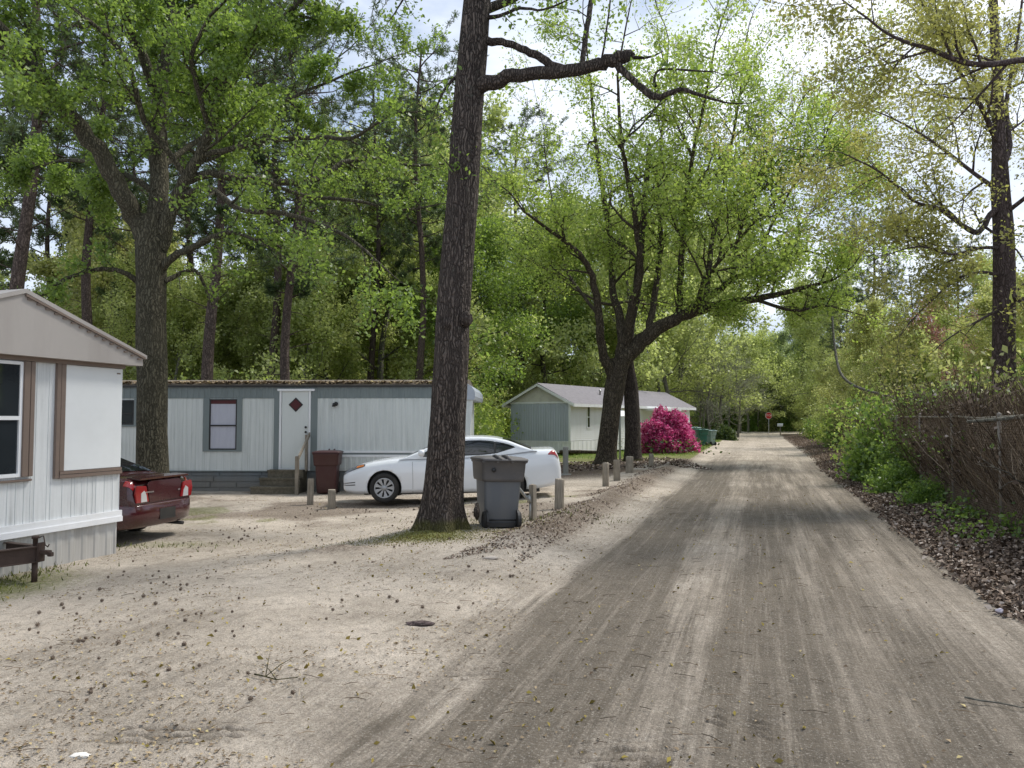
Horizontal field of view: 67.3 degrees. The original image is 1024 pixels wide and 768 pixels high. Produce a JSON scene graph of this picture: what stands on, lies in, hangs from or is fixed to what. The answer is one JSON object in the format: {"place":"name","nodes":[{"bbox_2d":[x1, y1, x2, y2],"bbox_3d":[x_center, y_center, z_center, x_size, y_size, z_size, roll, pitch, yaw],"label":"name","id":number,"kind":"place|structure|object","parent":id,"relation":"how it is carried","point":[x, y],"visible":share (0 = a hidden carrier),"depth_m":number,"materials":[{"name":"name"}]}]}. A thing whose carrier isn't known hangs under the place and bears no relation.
{"place":"outdoors","nodes":[
{"label":"outdoors","id":0,"kind":"place"},
{"bbox_2d":[0,431,775,767],"bbox_3d":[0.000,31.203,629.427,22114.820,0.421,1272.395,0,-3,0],"label":"ground","id":1,"kind":"structure","parent":0,"point":[292,609],"depth_m":6.96,"materials":[{"name":"sand"}]},
{"bbox_2d":[0,535,53,581],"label":"trailer hitch","id":2,"kind":"object","parent":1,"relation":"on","point":[18,553],"visible":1,"depth_m":9.25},
{"bbox_2d":[0,10,92,274],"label":"pine tree","id":3,"kind":"object","parent":1,"relation":"on","point":[3,258],"visible":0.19,"depth_m":36.39,"materials":[{"name":"green plant"}]},
{"bbox_2d":[0,80,138,303],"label":"broadleaf tree","id":4,"kind":"object","parent":1,"relation":"on","point":[44,234],"visible":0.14,"depth_m":50.12,"materials":[{"name":"green plant"}]},
{"bbox_2d":[0,0,144,289],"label":"pine tree","id":5,"kind":"object","parent":1,"relation":"on","point":[21,251],"visible":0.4,"depth_m":27.50,"materials":[{"name":"green plant"}]},
{"bbox_2d":[0,289,146,576],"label":"mobile home","id":6,"kind":"object","parent":1,"relation":"on","point":[61,373],"visible":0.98,"depth_m":10.27,"materials":[{"name":"white metal"}]},
{"bbox_2d":[0,360,35,482],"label":"window","id":7,"kind":"structure","parent":6,"relation":"in","point":[17,378],"depth_m":9.72,"materials":[{"name":"black glass"}]},
{"bbox_2d":[5,194,177,378],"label":"broadleaf tree","id":8,"kind":"object","parent":1,"relation":"on","point":[42,267],"visible":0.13,"depth_m":46.70,"materials":[{"name":"green plant"}]},
{"bbox_2d":[0,198,206,327],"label":"broadleaf tree","id":9,"kind":"object","parent":1,"relation":"on","point":[35,285],"visible":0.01,"depth_m":49.58,"materials":[{"name":"green plant"}]},
{"bbox_2d":[25,0,183,328],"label":"pine tree","id":10,"kind":"object","parent":1,"relation":"on","point":[86,306],"visible":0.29,"depth_m":38.09,"materials":[{"name":"green plant"}]},
{"bbox_2d":[40,83,225,379],"bbox_3d":[-21.546,-5.984,43.904,9.095,20.499,8.544,-1,-3,27],"label":"pine tree","id":11,"kind":"object","parent":1,"relation":"on","point":[100,291],"visible":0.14,"depth_m":43.46,"materials":[{"name":"green plant"}]},
{"bbox_2d":[55,201,239,379],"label":"broadleaf tree","id":12,"kind":"object","parent":1,"relation":"on","point":[99,282],"visible":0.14,"depth_m":44.25,"materials":[{"name":"green plant"}]},
{"bbox_2d":[72,245,226,379],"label":"broadleaf tree","id":13,"kind":"object","parent":1,"relation":"on","point":[107,317],"visible":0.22,"depth_m":41.76,"materials":[{"name":"green plant"}]},
{"bbox_2d":[117,458,191,531],"bbox_3d":[-8.057,1.871,13.114,4.936,1.398,2.070,-1,-3,11],"label":"parked car","id":14,"kind":"object","parent":1,"relation":"on","point":[148,497],"visible":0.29,"depth_m":12.43,"materials":[{"name":"red paint"}]},
{"bbox_2d":[107,25,269,375],"bbox_3d":[-22.603,-9.959,51.960,11.371,29.311,11.092,-1,-3,27],"label":"pine tree","id":15,"kind":"object","parent":1,"relation":"on","point":[190,256],"visible":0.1,"depth_m":52.54,"materials":[{"name":"green plant"}]},
{"bbox_2d":[123,264,265,379],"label":"broadleaf tree","id":16,"kind":"object","parent":1,"relation":"on","point":[184,307],"visible":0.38,"depth_m":40.41,"materials":[{"name":"green plant"}]},
{"bbox_2d":[123,252,277,379],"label":"broadleaf tree","id":17,"kind":"object","parent":1,"relation":"on","point":[232,323],"visible":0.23,"depth_m":43.78,"materials":[{"name":"green plant"}]},
{"bbox_2d":[182,119,295,331],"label":"pine tree","id":18,"kind":"object","parent":1,"relation":"on","point":[234,254],"visible":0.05,"depth_m":59.97,"materials":[{"name":"green plant"}]},
{"bbox_2d":[129,0,354,379],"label":"pine tree","id":19,"kind":"object","parent":1,"relation":"on","point":[207,366],"visible":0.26,"depth_m":31.15,"materials":[{"name":"green plant"}]},
{"bbox_2d":[174,241,321,379],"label":"broadleaf tree","id":20,"kind":"object","parent":1,"relation":"on","point":[246,348],"visible":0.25,"depth_m":44.24,"materials":[{"name":"green plant"}]},
{"bbox_2d":[167,0,357,379],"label":"pine tree","id":21,"kind":"object","parent":1,"relation":"on","point":[277,275],"visible":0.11,"depth_m":41.31,"materials":[{"name":"green plant"}]},
{"bbox_2d":[0,0,528,472],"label":"oak tree","id":22,"kind":"object","parent":1,"relation":"on","point":[216,98],"visible":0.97,"depth_m":17.12,"materials":[{"name":"green plant"}]},
{"bbox_2d":[250,432,309,494],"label":"entry steps","id":23,"kind":"structure","parent":1,"relation":"on","point":[284,481],"depth_m":20.51,"materials":[{"name":"brown wood"}]},
{"bbox_2d":[121,380,482,490],"bbox_3d":[-8.880,1.502,22.986,15.833,3.248,3.790,0,-3,1],"label":"mobile home","id":24,"kind":"object","parent":1,"relation":"on","point":[234,435],"visible":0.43,"depth_m":21.17,"materials":[{"name":"grey metal"}]},
{"bbox_2d":[121,399,135,426],"bbox_3d":[-10.728,0.795,21.282,0.717,0.765,0.037,0,-3,1],"label":"window","id":25,"kind":"structure","parent":24,"relation":"in","point":[128,406],"depth_m":21.28,"materials":[{"name":"grey glass"}]},
{"bbox_2d":[203,398,241,451],"bbox_3d":[-7.980,1.124,21.206,1.070,1.472,0.037,0,-3,1],"label":"window","id":26,"kind":"structure","parent":24,"relation":"in","point":[222,418],"depth_m":21.21,"materials":[{"name":"grey glass"}]},
{"bbox_2d":[277,389,314,470],"bbox_3d":[-5.931,1.253,21.123,1.021,2.241,0.097,0,-3,1],"label":"door","id":27,"kind":"structure","parent":24,"relation":"in","point":[294,404],"depth_m":21.14,"materials":[{"name":"white metal"}]},
{"bbox_2d":[226,242,377,379],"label":"broadleaf tree","id":28,"kind":"object","parent":1,"relation":"on","point":[328,334],"visible":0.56,"depth_m":41.38,"materials":[{"name":"green plant"}]},
{"bbox_2d":[177,0,432,379],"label":"pine tree","id":29,"kind":"object","parent":1,"relation":"on","point":[273,289],"visible":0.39,"depth_m":33.03,"materials":[{"name":"green plant"}]},
{"bbox_2d":[240,232,372,379],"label":"broadleaf tree","id":30,"kind":"object","parent":1,"relation":"on","point":[353,346],"visible":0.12,"depth_m":44.74,"materials":[{"name":"green plant"}]},
{"bbox_2d":[0,503,628,600],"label":"weed tufts","id":31,"kind":"object","parent":1,"relation":"on","point":[48,570],"visible":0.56,"depth_m":10.08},
{"bbox_2d":[312,449,343,493],"bbox_3d":[-4.902,2.322,20.489,0.727,1.176,0.879,0,-3,-4],"label":"wheeled bin","id":32,"kind":"object","parent":1,"relation":"on","point":[327,463],"visible":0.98,"depth_m":20.16,"materials":[{"name":"plastic"}]},
{"bbox_2d":[0,488,660,767],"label":"yard litter","id":33,"kind":"object","parent":1,"relation":"on","point":[113,740],"visible":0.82,"depth_m":5.54,"materials":[{"name":"plant"}]},
{"bbox_2d":[302,28,438,379],"bbox_3d":[-8.128,-8.029,46.587,8.891,24.864,8.523,-1,-3,25],"label":"pine tree","id":34,"kind":"object","parent":1,"relation":"on","point":[372,339],"visible":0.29,"depth_m":46.02,"materials":[{"name":"green plant"}]},
{"bbox_2d":[319,297,427,379],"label":"broadleaf tree","id":35,"kind":"object","parent":1,"relation":"on","point":[391,341],"visible":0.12,"depth_m":50.24,"materials":[{"name":"green plant"}]},
{"bbox_2d":[334,9,488,379],"bbox_3d":[-5.578,-7.807,42.216,8.139,23.982,8.363,2,-3,-34],"label":"pine tree","id":36,"kind":"object","parent":1,"relation":"on","point":[423,249],"visible":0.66,"depth_m":42.19,"materials":[{"name":"green plant"}]},
{"bbox_2d":[277,120,552,384],"bbox_3d":[-6.007,-5.964,49.363,17.717,21.278,12.747,-1,-3,24],"label":"broadleaf tree","id":37,"kind":"object","parent":1,"relation":"on","point":[380,367],"visible":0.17,"depth_m":47.47,"materials":[{"name":"green plant"}]},
{"bbox_2d":[309,521,555,549],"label":"moss tufts","id":38,"kind":"object","parent":1,"relation":"on","point":[400,537],"visible":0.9,"depth_m":11.23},
{"bbox_2d":[384,279,481,388],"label":"broadleaf tree","id":39,"kind":"object","parent":1,"relation":"on","point":[406,375],"visible":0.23,"depth_m":45.14,"materials":[{"name":"green plant"}]},
{"bbox_2d":[367,268,512,416],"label":"broadleaf tree","id":40,"kind":"object","parent":1,"relation":"on","point":[428,279],"visible":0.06,"depth_m":52.45,"materials":[{"name":"green plant"}]},
{"bbox_2d":[343,435,560,502],"bbox_3d":[-1.381,1.956,18.223,5.012,1.470,2.130,-1,-3,1],"label":"parked car","id":41,"kind":"object","parent":1,"relation":"on","point":[386,480],"visible":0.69,"depth_m":17.37,"materials":[{"name":"white paint"}]},
{"bbox_2d":[314,88,600,377],"bbox_3d":[-6.145,-10.126,61.903,19.866,30.916,21.977,2,-4,-40],"label":"broadleaf tree","id":42,"kind":"object","parent":1,"relation":"on","point":[494,111],"visible":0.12,"depth_m":61.32,"materials":[{"name":"green plant"}]},
{"bbox_2d":[407,119,510,318],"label":"pine tree","id":43,"kind":"object","parent":1,"relation":"on","point":[487,197],"visible":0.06,"depth_m":60.37,"materials":[{"name":"green plant"}]},
{"bbox_2d":[378,190,563,408],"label":"oak tree","id":44,"kind":"object","parent":1,"relation":"on","point":[489,281],"visible":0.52,"depth_m":45.07,"materials":[{"name":"green plant"}]},
{"bbox_2d":[5,484,975,767],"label":"fallen catkins","id":45,"kind":"object","parent":1,"relation":"on","point":[779,760],"visible":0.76,"depth_m":5.45,"materials":[{"name":"plant"}]},
{"bbox_2d":[470,357,518,438],"bbox_3d":[-2.352,1.298,30.465,5.767,4.587,4.845,-1,-3,13],"label":"shrub","id":46,"kind":"object","parent":1,"relation":"on","point":[485,427],"visible":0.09,"depth_m":29.62,"materials":[{"name":"green plant"}]},
{"bbox_2d":[470,454,527,527],"bbox_3d":[-0.223,1.723,12.469,0.790,1.176,0.977,2,-4,-14],"label":"wheeled bin","id":47,"kind":"object","parent":1,"relation":"on","point":[499,479],"visible":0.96,"depth_m":12.16,"materials":[{"name":"plastic"}]},
{"bbox_2d":[4,485,1015,767],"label":"twigs","id":48,"kind":"object","parent":1,"relation":"on","point":[482,653],"visible":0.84,"depth_m":5.62,"materials":[{"name":"wood"}]},
{"bbox_2d":[470,294,553,411],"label":"broadleaf tree","id":49,"kind":"object","parent":1,"relation":"on","point":[527,374],"visible":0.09,"depth_m":64.13,"materials":[{"name":"green plant"}]},
{"bbox_2d":[469,274,579,408],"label":"broadleaf tree","id":50,"kind":"object","parent":1,"relation":"on","point":[535,369],"visible":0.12,"depth_m":65.14,"materials":[{"name":"green plant"}]},
{"bbox_2d":[481,99,584,383],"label":"pine tree","id":51,"kind":"object","parent":1,"relation":"on","point":[527,117],"visible":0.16,"depth_m":65.93,"materials":[{"name":"green plant"}]},
{"bbox_2d":[468,184,616,399],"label":"oak tree","id":52,"kind":"object","parent":1,"relation":"on","point":[562,312],"visible":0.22,"depth_m":62.38,"materials":[{"name":"green plant"}]},
{"bbox_2d":[361,0,762,532],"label":"pine tree","id":53,"kind":"object","parent":1,"relation":"on","point":[441,508],"visible":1,"depth_m":11.86,"materials":[{"name":"brown plant"}]},
{"bbox_2d":[443,459,691,561],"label":"berm litter","id":54,"kind":"object","parent":1,"relation":"on","point":[502,543],"visible":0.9,"depth_m":11.71,"materials":[{"name":"brown plant"}]},
{"bbox_2d":[503,205,644,390],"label":"broadleaf tree","id":55,"kind":"object","parent":1,"relation":"on","point":[573,332],"visible":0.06,"depth_m":75.81,"materials":[{"name":"green plant"}]},
{"bbox_2d":[530,242,667,390],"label":"broadleaf tree","id":56,"kind":"object","parent":1,"relation":"on","point":[610,355],"visible":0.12,"depth_m":66.67,"materials":[{"name":"green plant"}]},
{"bbox_2d":[560,457,712,471],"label":"leaf litter","id":57,"kind":"object","parent":1,"relation":"on","point":[661,463],"visible":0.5,"depth_m":30.55,"materials":[{"name":"brown plant"}]},
{"bbox_2d":[580,113,707,461],"bbox_3d":[6.044,-4.624,34.064,5.931,16.190,3.830,1,-3,-27],"label":"oak tree","id":58,"kind":"object","parent":1,"relation":"on","point":[632,446],"visible":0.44,"depth_m":33.58,"materials":[{"name":"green plant"}]},
{"bbox_2d":[594,273,735,405],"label":"broadleaf tree","id":59,"kind":"object","parent":1,"relation":"on","point":[671,389],"visible":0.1,"depth_m":71.28,"materials":[{"name":"green plant"}]},
{"bbox_2d":[573,142,818,397],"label":"broadleaf tree","id":60,"kind":"object","parent":1,"relation":"on","point":[700,374],"visible":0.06,"depth_m":72.17,"materials":[{"name":"green plant"}]},
{"bbox_2d":[479,0,962,464],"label":"oak tree","id":61,"kind":"object","parent":1,"relation":"on","point":[629,350],"visible":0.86,"depth_m":31.78,"materials":[{"name":"green plant"}]},
{"bbox_2d":[683,338,768,424],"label":"lichened tree","id":62,"kind":"object","parent":1,"relation":"on","point":[744,382],"visible":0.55,"depth_m":72.18,"materials":[{"name":"green plant"}]},
{"bbox_2d":[642,208,821,424],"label":"broadleaf tree","id":63,"kind":"object","parent":1,"relation":"on","point":[746,341],"visible":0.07,"depth_m":99.28,"materials":[{"name":"green plant"}]},
{"bbox_2d":[703,336,785,432],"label":"broadleaf tree","id":64,"kind":"object","parent":1,"relation":"on","point":[750,356],"visible":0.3,"depth_m":103.68,"materials":[{"name":"green plant"}]},
{"bbox_2d":[752,348,805,431],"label":"broadleaf tree","id":65,"kind":"object","parent":1,"relation":"on","point":[788,412],"visible":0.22,"depth_m":115.12,"materials":[{"name":"green plant"}]},
{"bbox_2d":[0,0,1023,367],"label":"sky","id":66,"kind":"structure","parent":0,"point":[438,11],"materials":[{"name":"white"}]},
{"bbox_2d":[559,439,722,463],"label":"lawn","id":67,"kind":"structure","parent":0,"point":[584,459],"depth_m":37.89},
{"bbox_2d":[502,383,695,452],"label":"white house","id":68,"kind":"structure","parent":67,"relation":"on","point":[557,417],"depth_m":43.38,"materials":[{"name":"grey metal"}]},
{"bbox_2d":[531,189,720,438],"bbox_3d":[9.728,-5.426,60.865,12.747,21.278,17.717,-1,-3,24],"label":"broadleaf tree","id":69,"kind":"object","parent":67,"relation":"on","point":[643,369],"visible":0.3,"depth_m":59.76,"materials":[{"name":"green plant"}]},
{"bbox_2d":[576,225,765,409],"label":"broadleaf tree","id":70,"kind":"object","parent":67,"relation":"on","point":[711,326],"visible":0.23,"depth_m":67.26,"materials":[{"name":"green plant"}]},
{"bbox_2d":[621,404,729,454],"bbox_3d":[8.355,2.425,40.525,6.037,2.798,5.465,0,-3,0],"label":"azalea bush","id":71,"kind":"object","parent":67,"relation":"on","point":[663,431],"visible":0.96,"depth_m":40.00,"materials":[{"name":"pink plant"}]},
{"bbox_2d":[677,349,749,431],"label":"lichened tree","id":72,"kind":"object","parent":67,"relation":"on","point":[706,409],"visible":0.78,"depth_m":65.85,"materials":[{"name":"green plant"}]},
{"bbox_2d":[703,422,738,440],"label":"clipped shrub","id":73,"kind":"object","parent":67,"relation":"on","point":[726,432],"visible":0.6,"depth_m":66.02,"materials":[{"name":"green plant"}]},
{"bbox_2d":[296,433,1023,767],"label":"dirt road","id":74,"kind":"structure","parent":0,"point":[875,672],"depth_m":5.82,"materials":[{"name":"soil"}]},
{"bbox_2d":[406,476,1023,767],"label":"road litter","id":75,"kind":"object","parent":74,"relation":"on","point":[677,748],"visible":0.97,"depth_m":5.25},
{"bbox_2d":[702,357,781,437],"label":"lichened tree","id":76,"kind":"object","parent":74,"relation":"on","point":[740,413],"visible":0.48,"depth_m":77.88,"materials":[{"name":"green plant"}]},
{"bbox_2d":[735,431,802,432],"bbox_3d":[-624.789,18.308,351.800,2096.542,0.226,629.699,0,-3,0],"label":"cross road","id":77,"kind":"structure","parent":0,"point":[768,432],"depth_m":109.63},
{"bbox_2d":[719,332,779,431],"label":"broadleaf tree","id":78,"kind":"object","parent":77,"relation":"on","point":[755,341],"visible":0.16,"depth_m":111.77,"materials":[{"name":"green plant"}]},
{"bbox_2d":[738,278,819,422],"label":"broadleaf tree","id":79,"kind":"object","parent":77,"relation":"on","point":[780,357],"visible":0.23,"depth_m":110.64,"materials":[{"name":"green plant"}]},
{"bbox_2d":[777,433,1023,624],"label":"road bank","id":80,"kind":"structure","parent":0,"point":[790,435],"depth_m":14.04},
{"bbox_2d":[786,382,824,429],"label":"broadleaf tree","id":81,"kind":"object","parent":80,"relation":"on","point":[797,413],"visible":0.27,"depth_m":94.54,"materials":[{"name":"green plant"}]},
{"bbox_2d":[801,349,835,412],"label":"broadleaf tree","id":82,"kind":"object","parent":80,"relation":"on","point":[823,378],"visible":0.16,"depth_m":86.70,"materials":[{"name":"green plant"}]},
{"bbox_2d":[746,249,893,423],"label":"broadleaf tree","id":83,"kind":"object","parent":80,"relation":"on","point":[818,332],"visible":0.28,"depth_m":90.26,"materials":[{"name":"green plant"}]},
{"bbox_2d":[810,273,885,362],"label":"pine tree","id":84,"kind":"object","parent":80,"relation":"on","point":[831,346],"visible":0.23,"depth_m":78.22,"materials":[{"name":"green plant"}]},
{"bbox_2d":[800,329,903,427],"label":"broadleaf tree","id":85,"kind":"object","parent":80,"relation":"on","point":[820,408],"visible":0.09,"depth_m":46.10,"materials":[{"name":"green plant"}]},
{"bbox_2d":[686,0,1023,409],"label":"oak tree","id":86,"kind":"object","parent":80,"relation":"on","point":[934,27],"visible":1,"depth_m":16.00,"materials":[{"name":"green plant"}]},
{"bbox_2d":[824,384,903,481],"bbox_3d":[10.275,1.399,21.339,3.070,2.796,3.552,1,-3,-21],"label":"shrub","id":87,"kind":"object","parent":80,"relation":"on","point":[858,460],"visible":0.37,"depth_m":21.13,"materials":[{"name":"green plant"}]},
{"bbox_2d":[811,294,923,436],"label":"broadleaf tree","id":88,"kind":"object","parent":80,"relation":"on","point":[874,308],"visible":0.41,"depth_m":40.92,"materials":[{"name":"green plant"}]},
{"bbox_2d":[835,203,923,330],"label":"pine tree","id":89,"kind":"object","parent":80,"relation":"on","point":[863,297],"visible":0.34,"depth_m":52.04,"materials":[{"name":"green plant"}]},
{"bbox_2d":[812,367,955,449],"bbox_3d":[13.230,1.294,26.964,4.710,3.693,13.440,-1,-3,17],"label":"vine thicket","id":90,"kind":"object","parent":80,"relation":"on","point":[859,403],"visible":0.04,"depth_m":27.84,"materials":[{"name":"green plant"}]},
{"bbox_2d":[860,427,916,485],"bbox_3d":[9.678,1.762,18.839,2.325,1.664,2.010,-3,-4,44],"label":"shrub","id":91,"kind":"object","parent":80,"relation":"on","point":[886,455],"visible":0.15,"depth_m":18.95,"materials":[{"name":"green plant"}]},
{"bbox_2d":[858,451,919,493],"bbox_3d":[8.899,2.034,17.844,1.578,1.121,1.467,-1,-3,18],"label":"shrub","id":92,"kind":"object","parent":80,"relation":"on","point":[899,474],"visible":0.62,"depth_m":17.70,"materials":[{"name":"green plant"}]},
{"bbox_2d":[838,319,945,425],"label":"broadleaf tree","id":93,"kind":"object","parent":80,"relation":"on","point":[925,366],"visible":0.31,"depth_m":32.29,"materials":[{"name":"green plant"}]},
{"bbox_2d":[785,436,1023,623],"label":"fallen leaves","id":94,"kind":"object","parent":80,"relation":"on","point":[911,529],"depth_m":10.43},
{"bbox_2d":[847,358,990,483],"bbox_3d":[10.785,1.010,19.811,3.771,3.237,7.273,-1,-3,11],"label":"vine thicket","id":95,"kind":"object","parent":80,"relation":"on","point":[904,405],"visible":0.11,"depth_m":19.03,"materials":[{"name":"green plant"}]},
{"bbox_2d":[893,469,948,505],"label":"shrub","id":96,"kind":"object","parent":80,"relation":"on","point":[930,497],"visible":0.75,"depth_m":15.05,"materials":[{"name":"green plant"}]},
{"bbox_2d":[848,412,1023,531],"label":"chain link fence","id":97,"kind":"object","parent":80,"relation":"on","point":[1000,501],"visible":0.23,"depth_m":12.70,"materials":[{"name":"metal"}]},
{"bbox_2d":[857,472,1023,545],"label":"groundcover","id":98,"kind":"object","parent":80,"relation":"on","point":[965,511],"visible":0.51,"depth_m":12.35,"materials":[{"name":"green plant"}]},
{"bbox_2d":[881,318,1021,407],"bbox_3d":[13.860,0.495,22.841,4.896,5.275,5.805,2,-3,-37],"label":"shrub","id":99,"kind":"object","parent":80,"relation":"on","point":[941,366],"visible":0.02,"depth_m":22.87,"materials":[{"name":"green plant"}]},
{"bbox_2d":[888,363,1023,508],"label":"vine thicket","id":100,"kind":"object","parent":80,"relation":"on","point":[950,407],"visible":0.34,"depth_m":14.39,"materials":[{"name":"brown plant"}]},
{"bbox_2d":[919,233,992,375],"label":"pine tree","id":101,"kind":"object","parent":80,"relation":"on","point":[959,243],"visible":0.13,"depth_m":59.66,"materials":[{"name":"green plant"}]},
{"bbox_2d":[907,289,1023,391],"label":"red leaved tree","id":102,"kind":"object","parent":80,"relation":"on","point":[930,317],"visible":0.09,"depth_m":47.78,"materials":[{"name":"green plant"}]},
{"bbox_2d":[920,271,1023,405],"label":"broadleaf tree","id":103,"kind":"object","parent":80,"relation":"on","point":[984,303],"visible":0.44,"depth_m":30.21,"materials":[{"name":"green plant"}]},
{"bbox_2d":[921,243,1023,392],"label":"broadleaf tree","id":104,"kind":"object","parent":80,"relation":"on","point":[949,342],"visible":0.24,"depth_m":33.97,"materials":[{"name":"green plant"}]},
{"bbox_2d":[925,358,1023,525],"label":"vine thicket","id":105,"kind":"object","parent":80,"relation":"on","point":[1010,405],"visible":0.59,"depth_m":11.67,"materials":[{"name":"brown plant"}]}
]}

